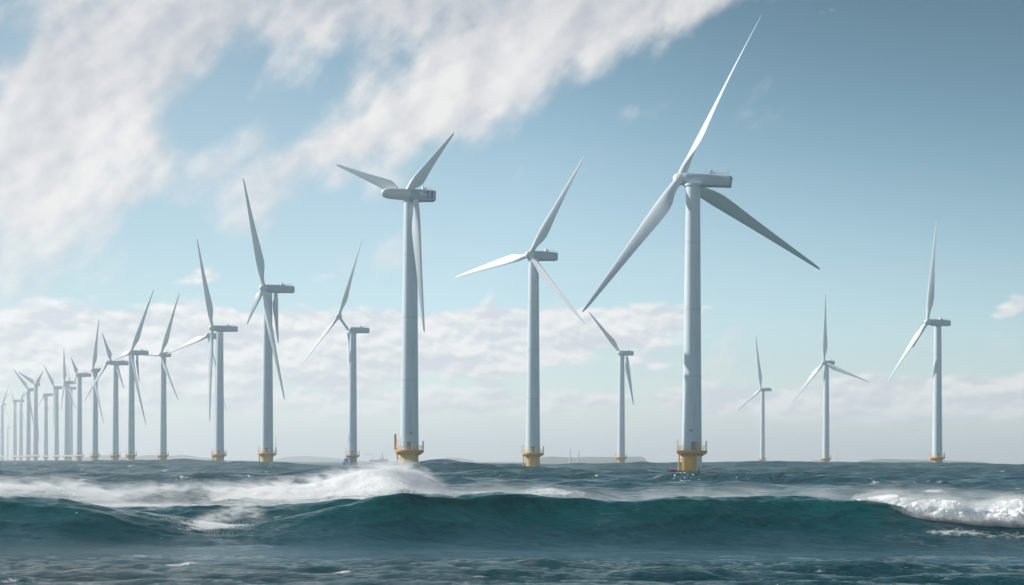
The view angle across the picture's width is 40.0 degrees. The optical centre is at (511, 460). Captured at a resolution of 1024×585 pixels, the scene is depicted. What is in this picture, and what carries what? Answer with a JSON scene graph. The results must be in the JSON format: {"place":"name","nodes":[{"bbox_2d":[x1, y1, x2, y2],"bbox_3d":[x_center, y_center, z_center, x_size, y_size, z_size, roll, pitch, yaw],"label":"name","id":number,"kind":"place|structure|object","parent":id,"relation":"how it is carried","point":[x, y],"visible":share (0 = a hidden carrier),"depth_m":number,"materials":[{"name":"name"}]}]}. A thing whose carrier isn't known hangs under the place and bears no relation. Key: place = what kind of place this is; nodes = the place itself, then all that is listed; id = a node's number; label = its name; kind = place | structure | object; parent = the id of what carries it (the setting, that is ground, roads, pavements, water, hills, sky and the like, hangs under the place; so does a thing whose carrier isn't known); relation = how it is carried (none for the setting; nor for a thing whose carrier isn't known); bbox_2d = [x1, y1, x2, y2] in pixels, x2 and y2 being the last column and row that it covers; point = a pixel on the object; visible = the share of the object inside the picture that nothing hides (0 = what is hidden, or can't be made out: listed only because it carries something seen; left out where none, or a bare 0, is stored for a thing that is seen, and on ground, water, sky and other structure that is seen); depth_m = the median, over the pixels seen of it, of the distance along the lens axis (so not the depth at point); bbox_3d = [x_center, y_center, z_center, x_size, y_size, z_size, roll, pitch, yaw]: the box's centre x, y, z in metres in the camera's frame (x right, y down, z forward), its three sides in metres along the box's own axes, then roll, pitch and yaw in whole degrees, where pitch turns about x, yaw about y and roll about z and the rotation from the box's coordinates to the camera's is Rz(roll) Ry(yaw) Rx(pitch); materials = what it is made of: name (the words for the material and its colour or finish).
{"place":"outdoors","nodes":[
{"label":"outdoors","id":0,"kind":"place"},
{"bbox_2d":[72,455,227,460],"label":"hills","id":1,"kind":"structure","parent":0,"point":[144,457],"depth_m":5088.98,"materials":[{"name":"grey"}]},
{"bbox_2d":[273,456,343,460],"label":"hills","id":2,"kind":"structure","parent":0,"point":[301,458],"depth_m":6325.45,"materials":[{"name":"grey"}]},
{"bbox_2d":[444,458,476,461],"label":"hills","id":3,"kind":"structure","parent":0,"point":[462,460],"depth_m":5401.84,"materials":[{"name":"grey"}]},
{"bbox_2d":[0,459,1023,584],"bbox_3d":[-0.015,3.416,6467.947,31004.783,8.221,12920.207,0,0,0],"label":"sea","id":4,"kind":"structure","parent":0,"point":[657,523],"depth_m":100.55,"materials":[{"name":"liquid"}]},
{"bbox_2d":[0,383,12,460],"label":"wind turbine","id":5,"kind":"object","parent":4,"relation":"in","point":[3,404],"visible":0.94,"depth_m":3446.28,"materials":[{"name":"white metal"}]},
{"bbox_2d":[6,419,11,459],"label":"wind turbine","id":6,"kind":"object","parent":4,"relation":"in","point":[7,453],"visible":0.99,"depth_m":5611.01,"materials":[{"name":"white metal"}]},
{"bbox_2d":[10,388,24,460],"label":"wind turbine","id":7,"kind":"object","parent":4,"relation":"in","point":[15,415],"visible":0.95,"depth_m":3347.57,"materials":[{"name":"white metal"}]},
{"bbox_2d":[18,391,25,460],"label":"wind turbine","id":8,"kind":"object","parent":4,"relation":"in","point":[21,417],"visible":0.94,"depth_m":3230.12,"materials":[{"name":"white metal"}]},
{"bbox_2d":[13,369,33,460],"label":"wind turbine","id":9,"kind":"object","parent":4,"relation":"in","point":[28,425],"visible":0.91,"depth_m":2513.17,"materials":[{"name":"white metal"}]},
{"bbox_2d":[18,372,42,460],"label":"wind turbine","id":10,"kind":"object","parent":4,"relation":"in","point":[35,430],"visible":0.99,"depth_m":2339.92,"materials":[{"name":"white metal"}]},
{"bbox_2d":[38,393,52,460],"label":"wind turbine","id":11,"kind":"object","parent":4,"relation":"in","point":[46,409],"visible":0.97,"depth_m":2709.26,"materials":[{"name":"white metal"}]},
{"bbox_2d":[43,364,62,459],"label":"wind turbine","id":12,"kind":"object","parent":4,"relation":"in","point":[56,416],"visible":0.98,"depth_m":2437.07,"materials":[{"name":"white metal"}]},
{"bbox_2d":[61,351,75,459],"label":"wind turbine","id":13,"kind":"object","parent":4,"relation":"in","point":[66,419],"visible":0.98,"depth_m":2273.23,"materials":[{"name":"white metal"}]},
{"bbox_2d":[66,366,76,460],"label":"wind turbine","id":14,"kind":"object","parent":4,"relation":"in","point":[71,389],"visible":0.77,"depth_m":2829.94,"materials":[{"name":"white metal"}]},
{"bbox_2d":[71,358,90,460],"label":"wind turbine","id":15,"kind":"object","parent":4,"relation":"in","point":[78,376],"visible":0.95,"depth_m":1827.57,"materials":[{"name":"white metal"}]},
{"bbox_2d":[90,320,103,460],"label":"wind turbine","id":16,"kind":"object","parent":4,"relation":"in","point":[94,455],"visible":0.91,"depth_m":1505.59,"materials":[{"name":"white metal"}]},
{"bbox_2d":[84,333,128,459],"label":"wind turbine","id":17,"kind":"object","parent":4,"relation":"in","point":[115,455],"visible":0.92,"depth_m":1385.51,"materials":[{"name":"white metal"}]},
{"bbox_2d":[114,289,153,459],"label":"wind turbine","id":18,"kind":"object","parent":4,"relation":"in","point":[132,376],"visible":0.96,"depth_m":1252.24,"materials":[{"name":"white metal"}]},
{"bbox_2d":[143,295,178,459],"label":"wind turbine","id":19,"kind":"object","parent":4,"relation":"in","point":[162,453],"visible":0.95,"depth_m":1274.80,"materials":[{"name":"white metal"}]},
{"bbox_2d":[166,331,226,459],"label":"wind turbine","id":20,"kind":"object","parent":4,"relation":"in","point":[198,339],"visible":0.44,"depth_m":1079.16,"materials":[{"name":"white metal"}]},
{"bbox_2d":[197,240,237,460],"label":"wind turbine","id":21,"kind":"object","parent":4,"relation":"in","point":[219,454],"visible":0.95,"depth_m":1015.75,"materials":[{"name":"white metal"}]},
{"bbox_2d":[243,178,294,461],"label":"wind turbine","id":22,"kind":"object","parent":4,"relation":"in","point":[266,291],"visible":0.98,"depth_m":776.50,"materials":[{"name":"white metal"}]},
{"bbox_2d":[298,238,368,465],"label":"wind turbine","id":23,"kind":"object","parent":4,"relation":"in","point":[352,456],"visible":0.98,"depth_m":1027.58,"materials":[{"name":"grey paint"}]},
{"bbox_2d":[342,458,347,465],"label":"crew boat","id":24,"kind":"object","parent":4,"relation":"on","point":[345,462],"visible":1,"depth_m":1021.22,"materials":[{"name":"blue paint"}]},
{"bbox_2d":[366,452,387,461],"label":"ship","id":25,"kind":"object","parent":4,"relation":"on","point":[382,459],"visible":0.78,"depth_m":3596.34,"materials":[{"name":"grey paint"}]},
{"bbox_2d":[336,133,453,463],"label":"wind turbine","id":26,"kind":"object","parent":4,"relation":"in","point":[411,196],"visible":0.95,"depth_m":500.94,"materials":[{"name":"white metal"}]},
{"bbox_2d":[0,448,1023,534],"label":"foam flecks","id":27,"kind":"object","parent":4,"relation":"on","point":[918,495],"visible":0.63,"depth_m":103.35,"materials":[{"name":"white liquid"}]},
{"bbox_2d":[455,156,584,465],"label":"wind turbine","id":28,"kind":"object","parent":4,"relation":"in","point":[532,454],"visible":0.92,"depth_m":647.53,"materials":[{"name":"white metal"}]},
{"bbox_2d":[588,311,633,462],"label":"wind turbine","id":29,"kind":"object","parent":4,"relation":"in","point":[621,456],"visible":0.94,"depth_m":1233.08,"materials":[{"name":"white metal"}]},
{"bbox_2d":[582,18,819,472],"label":"wind turbine","id":30,"kind":"object","parent":4,"relation":"in","point":[697,186],"visible":0.97,"depth_m":471.20,"materials":[{"name":"white metal"}]},
{"bbox_2d":[738,340,771,460],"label":"wind turbine","id":31,"kind":"object","parent":4,"relation":"in","point":[762,435],"visible":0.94,"depth_m":1845.60,"materials":[{"name":"white metal"}]},
{"bbox_2d":[792,294,868,461],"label":"wind turbine","id":32,"kind":"object","parent":4,"relation":"in","point":[825,457],"visible":0.92,"depth_m":1341.18,"materials":[{"name":"white metal"}]},
{"bbox_2d":[888,221,950,462],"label":"wind turbine","id":33,"kind":"object","parent":4,"relation":"in","point":[936,456],"visible":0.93,"depth_m":948.90,"materials":[{"name":"white metal"}]},
{"bbox_2d":[854,494,1023,527],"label":"breaking foam","id":34,"kind":"object","parent":4,"relation":"on","point":[1009,508],"visible":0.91,"depth_m":102.17,"materials":[{"name":"white liquid"}]},
{"bbox_2d":[0,0,1023,463],"label":"sky","id":35,"kind":"structure","parent":0,"point":[131,131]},
{"bbox_2d":[540,456,647,462],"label":"hills","id":36,"kind":"structure","parent":0,"point":[551,459],"depth_m":3490.45,"materials":[{"name":"grey"}]},
{"bbox_2d":[838,459,993,463],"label":"hills","id":37,"kind":"structure","parent":0,"point":[893,460],"depth_m":3482.84,"materials":[{"name":"grey"}]}
]}

